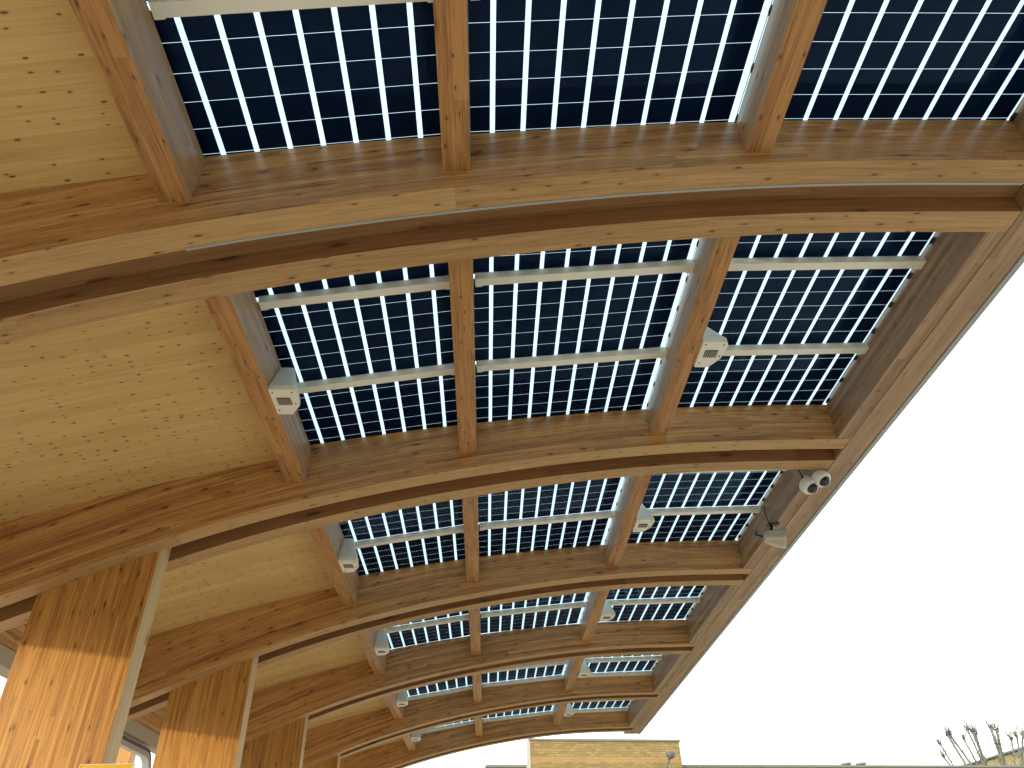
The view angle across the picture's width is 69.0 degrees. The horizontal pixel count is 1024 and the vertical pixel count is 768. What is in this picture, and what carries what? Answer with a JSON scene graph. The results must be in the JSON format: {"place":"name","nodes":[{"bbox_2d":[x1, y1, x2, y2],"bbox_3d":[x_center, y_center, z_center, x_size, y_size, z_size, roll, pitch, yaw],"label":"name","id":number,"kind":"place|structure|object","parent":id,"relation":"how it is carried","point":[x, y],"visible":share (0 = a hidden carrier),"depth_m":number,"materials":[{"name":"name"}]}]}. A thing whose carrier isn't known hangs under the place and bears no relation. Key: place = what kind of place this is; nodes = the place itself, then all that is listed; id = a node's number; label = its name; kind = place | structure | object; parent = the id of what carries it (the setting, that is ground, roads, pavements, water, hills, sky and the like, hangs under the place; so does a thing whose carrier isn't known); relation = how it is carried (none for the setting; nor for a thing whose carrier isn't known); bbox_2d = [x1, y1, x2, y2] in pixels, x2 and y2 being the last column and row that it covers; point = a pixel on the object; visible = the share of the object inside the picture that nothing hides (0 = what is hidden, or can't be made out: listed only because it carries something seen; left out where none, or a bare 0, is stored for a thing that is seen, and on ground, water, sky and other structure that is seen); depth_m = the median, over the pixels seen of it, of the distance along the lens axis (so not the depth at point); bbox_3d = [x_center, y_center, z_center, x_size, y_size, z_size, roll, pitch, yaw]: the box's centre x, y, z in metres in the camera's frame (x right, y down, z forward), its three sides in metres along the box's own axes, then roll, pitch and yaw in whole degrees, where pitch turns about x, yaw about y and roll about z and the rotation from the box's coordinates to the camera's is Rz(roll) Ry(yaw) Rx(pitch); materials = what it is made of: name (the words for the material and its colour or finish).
{"place":"outdoors","nodes":[
{"label":"outdoors","id":0,"kind":"place"},
{"bbox_2d":[0,4,1023,767],"label":"sky","id":1,"kind":"structure","parent":0,"point":[897,613],"materials":[{"name":"white"}]},
{"label":"ground","id":2,"kind":"structure","parent":0,"visible":0},
{"bbox_2d":[967,747,1023,764],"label":"gable house","id":3,"kind":"structure","parent":2,"relation":"on","point":[990,761],"depth_m":51.47,"materials":[{"name":"yellow brick"}]},
{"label":"pavement","id":4,"kind":"structure","parent":0,"visible":0},
{"bbox_2d":[0,548,171,767],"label":"timber column","id":5,"kind":"structure","parent":4,"relation":"on","point":[67,694],"depth_m":6.59,"materials":[{"name":"wood"}]},
{"bbox_2d":[0,405,849,632],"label":"timber arch","id":6,"kind":"structure","parent":5,"relation":"on","point":[192,520],"depth_m":7.72,"materials":[{"name":"wood"}]},
{"bbox_2d":[149,530,334,635],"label":"ceiling panel","id":7,"kind":"structure","parent":6,"relation":"attached to","point":[280,568],"depth_m":9.63,"materials":[{"name":"brown wood"}]},
{"bbox_2d":[309,523,358,605],"bbox_3d":[-2.228,2.073,9.328,0.188,0.408,2.950,0,-36,-2],"label":"purlin","id":8,"kind":"object","parent":6,"relation":"attached to","point":[328,540],"visible":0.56,"depth_m":9.22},
{"bbox_2d":[338,537,358,571],"bbox_3d":[-2.016,2.085,9.377,0.235,0.466,0.370,0,-36,-2],"label":"light fitting","id":9,"kind":"object","parent":8,"relation":"attached to","point":[348,559],"visible":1,"depth_m":9.23,"materials":[{"name":"beige plastic"}]},
{"bbox_2d":[339,498,462,540],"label":"solar panel","id":10,"kind":"object","parent":8,"relation":"on","point":[428,517],"visible":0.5,"depth_m":9.57,"materials":[{"name":"black glass"}]},
{"bbox_2d":[356,525,464,575],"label":"solar panel","id":11,"kind":"object","parent":8,"relation":"on","point":[405,554],"visible":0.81,"depth_m":10.42,"materials":[{"name":"black glass"}]},
{"bbox_2d":[462,496,478,582],"bbox_3d":[-0.521,1.828,9.564,0.176,0.363,2.950,0,-36,-2],"label":"purlin","id":12,"kind":"object","parent":6,"relation":"attached to","point":[470,521],"visible":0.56,"depth_m":9.43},
{"bbox_2d":[354,525,463,548],"bbox_3d":[-1.378,2.024,9.843,1.531,0.314,0.096,0,-36,-2],"label":"glazing rail","id":13,"kind":"object","parent":12,"relation":"attached to","point":[409,536],"visible":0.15,"depth_m":9.82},
{"bbox_2d":[479,510,612,556],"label":"solar panel","id":14,"kind":"object","parent":12,"relation":"on","point":[498,541],"visible":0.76,"depth_m":10.61,"materials":[{"name":"black glass"}]},
{"bbox_2d":[478,477,625,522],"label":"solar panel","id":15,"kind":"object","parent":12,"relation":"on","point":[579,497],"visible":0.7,"depth_m":9.70,"materials":[{"name":"black glass"}]},
{"bbox_2d":[604,475,651,566],"bbox_3d":[1.498,1.658,9.755,0.176,0.341,2.950,0,-36,-2],"label":"purlin","id":16,"kind":"object","parent":6,"relation":"attached to","point":[632,495],"visible":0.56,"depth_m":9.67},
{"bbox_2d":[479,510,615,530],"bbox_3d":[0.480,1.835,10.043,1.843,0.245,0.096,0,-36,-2],"label":"glazing rail","id":17,"kind":"object","parent":16,"relation":"attached to","point":[546,520],"visible":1,"depth_m":10.01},
{"bbox_2d":[632,504,654,531],"bbox_3d":[1.706,1.665,9.806,0.235,0.466,0.370,0,-36,-2],"label":"light fitting","id":18,"kind":"object","parent":16,"relation":"attached to","point":[644,520],"visible":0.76,"depth_m":9.62,"materials":[{"name":"white plastic"}]},
{"bbox_2d":[627,505,757,542],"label":"solar panel","id":19,"kind":"object","parent":16,"relation":"on","point":[703,527],"visible":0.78,"depth_m":10.78,"materials":[{"name":"black glass"}]},
{"bbox_2d":[647,505,760,515],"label":"glazing rail","id":20,"kind":"object","parent":16,"relation":"attached to","point":[702,510],"visible":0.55,"depth_m":10.16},
{"bbox_2d":[642,471,782,507],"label":"solar panel","id":21,"kind":"object","parent":16,"relation":"on","point":[678,490],"visible":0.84,"depth_m":9.80,"materials":[{"name":"black glass"}]},
{"bbox_2d":[668,469,787,473],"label":"glazing rail","id":22,"kind":"object","parent":16,"relation":"attached to","point":[731,471],"visible":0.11,"depth_m":9.23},
{"bbox_2d":[79,763,134,767],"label":"yellow sign","id":23,"kind":"object","parent":4,"relation":"on","point":[125,765],"visible":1,"depth_m":5.15,"materials":[{"name":"metal"}]},
{"bbox_2d":[116,748,135,763],"bbox_3d":[-7.866,9.135,14.114,0.440,5.260,0.380,0,-36,-2],"label":"timber post","id":24,"kind":"object","parent":4,"relation":"on","point":[124,756],"depth_m":15.11,"materials":[{"name":"wood"}]},
{"bbox_2d":[120,735,151,767],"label":"glazed screen","id":25,"kind":"object","parent":4,"relation":"on","point":[142,752],"visible":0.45,"depth_m":10.82,"materials":[{"name":"metal"}]},
{"bbox_2d":[152,656,258,767],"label":"timber column","id":26,"kind":"structure","parent":4,"relation":"on","point":[205,722],"depth_m":9.68,"materials":[{"name":"wood"}]},
{"bbox_2d":[126,540,752,721],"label":"timber arch","id":27,"kind":"structure","parent":26,"relation":"on","point":[267,634],"depth_m":10.62,"materials":[{"name":"wood"}]},
{"bbox_2d":[357,631,386,675],"bbox_3d":[-2.327,4.182,12.245,0.188,0.408,2.950,0,-36,-2],"label":"purlin","id":28,"kind":"object","parent":27,"relation":"attached to","point":[377,663],"visible":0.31,"depth_m":12.32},
{"bbox_2d":[374,629,388,654],"bbox_3d":[-2.115,4.194,12.293,0.235,0.466,0.370,0,-36,-2],"label":"light fitting","id":29,"kind":"object","parent":28,"relation":"attached to","point":[381,646],"visible":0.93,"depth_m":12.14,"materials":[{"name":"beige plastic"}]},
{"bbox_2d":[386,614,469,648],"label":"solar panel","id":30,"kind":"object","parent":28,"relation":"on","point":[428,634],"visible":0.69,"depth_m":13.33,"materials":[{"name":"black glass"}]},
{"bbox_2d":[401,610,468,624],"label":"solar panel","id":31,"kind":"object","parent":28,"relation":"on","point":[452,614],"visible":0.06,"depth_m":12.72,"materials":[{"name":"black glass"}]},
{"bbox_2d":[468,608,480,655],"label":"purlin","id":32,"kind":"object","parent":27,"relation":"attached to","point":[475,628],"visible":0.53,"depth_m":12.48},
{"bbox_2d":[385,614,468,633],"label":"glazing rail","id":33,"kind":"object","parent":32,"relation":"attached to","point":[426,623],"visible":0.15,"depth_m":12.68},
{"bbox_2d":[480,601,586,632],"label":"solar panel","id":34,"kind":"object","parent":32,"relation":"on","point":[531,620],"visible":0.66,"depth_m":13.52,"materials":[{"name":"black glass"}]},
{"bbox_2d":[480,592,588,611],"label":"solar panel","id":35,"kind":"object","parent":32,"relation":"on","point":[577,597],"visible":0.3,"depth_m":12.80,"materials":[{"name":"black glass"}]},
{"bbox_2d":[580,590,608,641],"bbox_3d":[1.399,3.767,12.671,0.176,0.341,2.950,0,-36,-2],"label":"purlin","id":36,"kind":"object","parent":27,"relation":"attached to","point":[596,600],"visible":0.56,"depth_m":12.70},
{"bbox_2d":[481,601,586,617],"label":"glazing rail","id":37,"kind":"object","parent":36,"relation":"attached to","point":[533,609],"visible":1,"depth_m":12.88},
{"bbox_2d":[599,599,614,621],"bbox_3d":[1.607,3.774,12.723,0.235,0.466,0.370,0,-36,-2],"label":"light fitting","id":38,"kind":"object","parent":36,"relation":"attached to","point":[607,613],"visible":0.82,"depth_m":12.54,"materials":[{"name":"white plastic"}]},
{"bbox_2d":[598,596,698,621],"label":"solar panel","id":39,"kind":"object","parent":36,"relation":"on","point":[652,612],"visible":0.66,"depth_m":13.66,"materials":[{"name":"black glass"}]},
{"bbox_2d":[608,597,700,605],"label":"glazing rail","id":40,"kind":"object","parent":36,"relation":"attached to","point":[655,601],"visible":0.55,"depth_m":13.02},
{"bbox_2d":[607,586,705,599],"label":"solar panel","id":41,"kind":"object","parent":36,"relation":"on","point":[667,592],"visible":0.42,"depth_m":12.87,"materials":[{"name":"black glass"}]},
{"bbox_2d":[240,716,308,767],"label":"timber column","id":42,"kind":"structure","parent":4,"relation":"on","point":[283,747],"depth_m":12.77,"materials":[{"name":"wood"}]},
{"bbox_2d":[244,620,696,742],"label":"timber arch","id":43,"kind":"structure","parent":42,"relation":"on","point":[317,696],"depth_m":13.59,"materials":[{"name":"wood"}]},
{"bbox_2d":[253,636,367,691],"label":"ceiling panel","id":44,"kind":"structure","parent":43,"relation":"attached to","point":[348,651],"depth_m":12.80,"materials":[{"name":"brown wood"}]},
{"bbox_2d":[309,754,340,767],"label":"timber column","id":45,"kind":"structure","parent":4,"relation":"on","point":[333,762],"depth_m":15.88,"materials":[{"name":"wood"}]},
{"bbox_2d":[302,675,659,767],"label":"timber arch","id":46,"kind":"structure","parent":45,"relation":"on","point":[346,737],"depth_m":16.48,"materials":[{"name":"wood"}]},
{"bbox_2d":[307,697,388,729],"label":"ceiling panel","id":47,"kind":"structure","parent":46,"relation":"attached to","point":[376,704],"depth_m":15.95,"materials":[{"name":"brown wood"}]},
{"bbox_2d":[384,694,403,719],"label":"purlin","id":48,"kind":"object","parent":46,"relation":"attached to","point":[397,712],"visible":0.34,"depth_m":15.37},
{"bbox_2d":[396,691,407,706],"bbox_3d":[-2.215,6.302,15.209,0.235,0.466,0.370,0,-36,-2],"label":"light fitting","id":49,"kind":"object","parent":48,"relation":"attached to","point":[401,699],"visible":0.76,"depth_m":15.02,"materials":[{"name":"beige plastic"}]},
{"bbox_2d":[406,676,472,695],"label":"solar panel","id":50,"kind":"object","parent":48,"relation":"on","point":[457,682],"visible":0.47,"depth_m":16.30,"materials":[{"name":"black glass"}]},
{"bbox_2d":[403,734,415,750],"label":"purlin","id":51,"kind":"object","parent":46,"relation":"attached to","point":[410,744],"visible":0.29,"depth_m":18.37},
{"bbox_2d":[472,674,481,702],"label":"purlin","id":52,"kind":"object","parent":46,"relation":"attached to","point":[477,687],"visible":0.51,"depth_m":15.53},
{"bbox_2d":[407,685,472,700],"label":"glazing rail","id":53,"kind":"object","parent":52,"relation":"attached to","point":[437,693],"visible":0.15,"depth_m":16.50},
{"bbox_2d":[482,664,566,682],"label":"solar panel","id":54,"kind":"object","parent":52,"relation":"on","point":[523,673],"visible":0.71,"depth_m":16.44,"materials":[{"name":"black glass"}]},
{"bbox_2d":[475,717,482,735],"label":"purlin","id":55,"kind":"object","parent":46,"relation":"attached to","point":[479,726],"visible":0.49,"depth_m":18.55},
{"bbox_2d":[420,720,474,733],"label":"glazing rail","id":56,"kind":"object","parent":55,"relation":"attached to","point":[448,726],"visible":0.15,"depth_m":19.38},
{"bbox_2d":[482,705,553,717],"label":"solar panel","id":57,"kind":"object","parent":55,"relation":"on","point":[537,709],"visible":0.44,"depth_m":19.44,"materials":[{"name":"black glass"}]},
{"bbox_2d":[564,658,583,690],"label":"purlin","id":58,"kind":"object","parent":46,"relation":"attached to","point":[572,670],"visible":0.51,"depth_m":15.68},
{"bbox_2d":[482,675,563,687],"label":"glazing rail","id":59,"kind":"object","parent":58,"relation":"attached to","point":[519,681],"visible":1,"depth_m":16.70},
{"bbox_2d":[482,660,568,673],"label":"glazing rail","id":60,"kind":"object","parent":58,"relation":"attached to","point":[566,662],"visible":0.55,"depth_m":15.77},
{"bbox_2d":[578,659,590,677],"bbox_3d":[1.508,5.883,15.639,0.235,0.466,0.370,0,-36,-2],"label":"light fitting","id":61,"kind":"object","parent":58,"relation":"attached to","point":[585,671],"visible":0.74,"depth_m":15.45,"materials":[{"name":"white plastic"}]},
{"bbox_2d":[577,671,651,677],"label":"glazing rail","id":62,"kind":"object","parent":58,"relation":"attached to","point":[611,674],"visible":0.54,"depth_m":16.85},
{"bbox_2d":[584,655,659,672],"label":"solar panel","id":63,"kind":"object","parent":58,"relation":"on","point":[621,666],"visible":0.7,"depth_m":16.55,"materials":[{"name":"black glass"}]},
{"bbox_2d":[585,656,661,662],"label":"glazing rail","id":64,"kind":"object","parent":58,"relation":"attached to","point":[619,659],"visible":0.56,"depth_m":15.89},
{"bbox_2d":[484,738,1023,767],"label":"brick building","id":65,"kind":"structure","parent":4,"relation":"on","point":[587,753],"depth_m":24.05,"materials":[{"name":"brick"}]},
{"bbox_3d":[-3.790,1.368,3.119,1.100,4.800,0.320,0,-36,-2],"label":"timber column","id":66,"kind":"object","parent":4,"relation":"on","visible":0},
{"bbox_2d":[0,119,1023,343],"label":"timber arch","id":67,"kind":"structure","parent":66,"relation":"on","point":[77,254],"depth_m":4.96,"materials":[{"name":"wood"}]},
{"bbox_2d":[0,0,146,192],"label":"ceiling panel","id":68,"kind":"structure","parent":67,"relation":"attached to","point":[61,122],"depth_m":4.25,"materials":[{"name":"brown wood"}]},
{"bbox_2d":[0,623,165,753],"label":"eave beam","id":69,"kind":"structure","parent":67,"relation":"attached to","point":[144,730],"depth_m":10.57,"materials":[{"name":"brown wood"}]},
{"bbox_2d":[339,711,633,767],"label":"timber arch","id":70,"kind":"structure","parent":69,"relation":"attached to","point":[431,745],"depth_m":19.47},
{"bbox_2d":[552,703,567,725],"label":"purlin","id":71,"kind":"object","parent":70,"relation":"attached to","point":[558,712],"visible":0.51,"depth_m":18.71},
{"bbox_2d":[483,711,552,722],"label":"glazing rail","id":72,"kind":"object","parent":71,"relation":"attached to","point":[517,716],"visible":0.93,"depth_m":19.57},
{"bbox_2d":[571,700,630,708],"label":"solar panel","id":73,"kind":"object","parent":71,"relation":"on","point":[601,704],"visible":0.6,"depth_m":19.48,"materials":[{"name":"black glass"}]},
{"bbox_2d":[574,707,627,712],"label":"glazing rail","id":74,"kind":"object","parent":71,"relation":"attached to","point":[599,710],"visible":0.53,"depth_m":19.72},
{"bbox_2d":[68,0,204,201],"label":"purlin","id":75,"kind":"object","parent":67,"relation":"attached to","point":[122,37],"visible":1,"depth_m":4.07,"materials":[{"name":"wood"}]},
{"bbox_2d":[148,1,440,156],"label":"solar panel","id":76,"kind":"object","parent":75,"relation":"on","point":[265,81],"visible":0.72,"depth_m":4.53,"materials":[{"name":"black glass"}]},
{"bbox_2d":[0,300,276,522],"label":"ceiling panel","id":77,"kind":"structure","parent":67,"relation":"attached to","point":[102,408],"depth_m":6.43,"materials":[{"name":"brown wood"}]},
{"bbox_2d":[204,291,310,482],"bbox_3d":[-2.129,-0.035,6.412,0.188,0.408,2.950,0,-36,-2],"label":"purlin","id":78,"kind":"object","parent":67,"relation":"attached to","point":[239,321],"visible":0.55,"depth_m":6.12,"materials":[{"name":"wood"}]},
{"bbox_2d":[268,367,299,413],"bbox_3d":[-1.917,-0.024,6.460,0.235,0.466,0.370,0,-36,-2],"label":"light fitting","id":79,"kind":"object","parent":78,"relation":"attached to","point":[283,390],"visible":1,"depth_m":6.30,"materials":[{"name":"beige plastic"}]},
{"bbox_2d":[253,262,448,297],"bbox_3d":[-1.267,-1.121,5.584,1.725,0.292,1.168,0,-36,-2],"label":"solar panel","id":80,"kind":"object","parent":78,"relation":"on","point":[424,271],"visible":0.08,"depth_m":5.99,"materials":[{"name":"black glass"}]},
{"bbox_2d":[256,289,453,382],"bbox_3d":[-1.299,-0.429,6.540,1.725,0.292,1.168,0,-36,-2],"label":"solar panel","id":81,"kind":"object","parent":78,"relation":"on","point":[326,340],"visible":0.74,"depth_m":6.53,"materials":[{"name":"black glass"}]},
{"bbox_2d":[297,375,457,444],"bbox_3d":[-1.332,0.262,7.496,1.725,0.292,1.168,0,-36,-2],"label":"solar panel","id":82,"kind":"object","parent":78,"relation":"on","point":[326,416],"visible":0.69,"depth_m":7.48,"materials":[{"name":"black glass"}]},
{"bbox_2d":[433,0,470,170],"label":"purlin","id":83,"kind":"object","parent":67,"relation":"attached to","point":[451,35],"visible":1,"depth_m":4.31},
{"bbox_2d":[148,0,432,19],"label":"glazing rail","id":84,"kind":"object","parent":83,"relation":"attached to","point":[162,9],"visible":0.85,"depth_m":4.05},
{"bbox_2d":[468,0,773,133],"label":"solar panel","id":85,"kind":"object","parent":83,"relation":"on","point":[546,64],"visible":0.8,"depth_m":4.75,"materials":[{"name":"black glass"}]},
{"bbox_2d":[448,259,476,453],"bbox_3d":[-0.422,-0.281,6.648,0.176,0.363,2.950,0,-36,-2],"label":"purlin","id":86,"kind":"object","parent":67,"relation":"attached to","point":[461,280],"visible":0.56,"depth_m":6.32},
{"bbox_2d":[258,275,449,310],"bbox_3d":[-1.248,-0.741,6.020,1.531,0.314,0.096,0,-36,-2],"label":"glazing rail","id":87,"kind":"object","parent":86,"relation":"attached to","point":[266,302],"visible":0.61,"depth_m":5.99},
{"bbox_2d":[297,363,454,393],"bbox_3d":[-1.280,-0.049,6.976,1.531,0.314,0.096,0,-36,-2],"label":"glazing rail","id":88,"kind":"object","parent":86,"relation":"attached to","point":[373,378],"visible":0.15,"depth_m":6.95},
{"bbox_2d":[475,358,661,422],"bbox_3d":[0.540,0.070,7.698,1.978,0.203,1.168,0,-36,-2],"label":"solar panel","id":89,"kind":"object","parent":86,"relation":"on","point":[508,394],"visible":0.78,"depth_m":7.68,"materials":[{"name":"black glass"}]},
{"bbox_2d":[474,273,688,360],"bbox_3d":[0.573,-0.621,6.743,1.978,0.203,1.168,0,-36,-2],"label":"solar panel","id":90,"kind":"object","parent":86,"relation":"on","point":[517,320],"visible":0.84,"depth_m":6.74,"materials":[{"name":"black glass"}]},
{"bbox_2d":[473,238,699,274],"bbox_3d":[0.606,-1.312,5.787,1.978,0.203,1.168,0,-36,-2],"label":"solar panel","id":91,"kind":"object","parent":86,"relation":"on","point":[682,249],"visible":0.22,"depth_m":6.15,"materials":[{"name":"black glass"}]},
{"bbox_2d":[646,236,739,435],"bbox_3d":[1.597,-0.451,6.839,0.176,0.341,2.950,0,-36,-2],"label":"purlin","id":92,"kind":"object","parent":67,"relation":"attached to","point":[712,258],"visible":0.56,"depth_m":6.59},
{"bbox_2d":[476,347,666,372],"bbox_3d":[0.578,-0.238,7.176,1.843,0.245,0.096,0,-36,-2],"label":"glazing rail","id":93,"kind":"object","parent":92,"relation":"attached to","point":[569,359],"visible":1,"depth_m":7.14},
{"bbox_2d":[474,259,694,286],"bbox_3d":[0.610,-0.929,6.220,1.843,0.245,0.096,0,-36,-2],"label":"glazing rail","id":94,"kind":"object","parent":92,"relation":"attached to","point":[580,272],"visible":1,"depth_m":6.19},
{"bbox_2d":[694,327,727,366],"bbox_3d":[1.805,-0.443,6.890,0.235,0.466,0.370,0,-36,-2],"label":"light fitting","id":95,"kind":"object","parent":92,"relation":"attached to","point":[713,347],"visible":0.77,"depth_m":6.71,"materials":[{"name":"white plastic"}]},
{"bbox_2d":[677,353,857,407],"bbox_3d":[2.558,-0.031,7.840,1.864,0.062,1.168,0,-36,-2],"label":"solar panel","id":96,"kind":"object","parent":92,"relation":"on","point":[809,379],"visible":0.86,"depth_m":7.83,"materials":[{"name":"black glass"}]},
{"bbox_2d":[722,342,868,355],"bbox_3d":[2.586,-0.336,7.315,1.820,0.117,0.096,0,-36,-2],"label":"glazing rail","id":97,"kind":"object","parent":92,"relation":"attached to","point":[796,349],"visible":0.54,"depth_m":7.30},
{"bbox_2d":[707,269,911,344],"bbox_3d":[2.590,-0.722,6.884,1.864,0.062,1.168,0,-36,-2],"label":"solar panel","id":98,"kind":"object","parent":92,"relation":"on","point":[798,306],"visible":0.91,"depth_m":6.88,"materials":[{"name":"black glass"}]},
{"bbox_2d":[728,256,926,270],"bbox_3d":[2.619,-1.028,6.359,1.820,0.117,0.096,0,-36,-2],"label":"glazing rail","id":99,"kind":"object","parent":92,"relation":"attached to","point":[828,263],"visible":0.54,"depth_m":6.33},
{"bbox_2d":[733,232,935,257],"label":"solar panel","id":100,"kind":"object","parent":92,"relation":"on","point":[847,244],"visible":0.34,"depth_m":6.27,"materials":[{"name":"black glass"}]},
{"bbox_2d":[736,0,826,152],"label":"purlin","id":101,"kind":"object","parent":67,"relation":"attached to","point":[787,39],"visible":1,"depth_m":4.61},
{"bbox_2d":[783,0,1023,120],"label":"solar panel","id":102,"kind":"object","parent":101,"relation":"on","point":[917,59],"visible":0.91,"depth_m":4.94,"materials":[{"name":"black glass"}]},
{"bbox_2d":[623,98,1023,733],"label":"edge beam","id":103,"kind":"structure","parent":67,"relation":"attached to","point":[947,294],"depth_m":7.35,"materials":[{"name":"wood"}]},
{"bbox_2d":[755,523,786,548],"bbox_3d":[3.319,1.949,9.531,0.395,0.362,0.251,-13,-37,16],"label":"horn speaker","id":104,"kind":"object","parent":103,"relation":"hanging from","point":[776,537],"visible":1,"depth_m":9.42},
{"bbox_2d":[799,475,817,494],"bbox_3d":[3.410,1.162,8.570,0.212,0.230,0.214,0,-36,-2],"label":"security camera","id":105,"kind":"object","parent":103,"relation":"attached to","point":[807,485],"visible":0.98,"depth_m":8.50,"materials":[{"name":"white plastic"}]},
{"bbox_2d":[811,469,830,487],"bbox_3d":[3.532,1.086,8.518,0.212,0.208,0.214,0,-36,-2],"label":"security camera","id":106,"kind":"object","parent":103,"relation":"attached to","point":[821,478],"visible":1,"depth_m":8.45,"materials":[{"name":"white plastic"}]},
{"label":"road","id":107,"kind":"structure","parent":0,"visible":0},
{"bbox_2d":[931,714,1023,764],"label":"pollarded tree","id":108,"kind":"object","parent":107,"relation":"on","point":[980,755],"visible":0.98,"depth_m":27.95,"materials":[{"name":"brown plant"}]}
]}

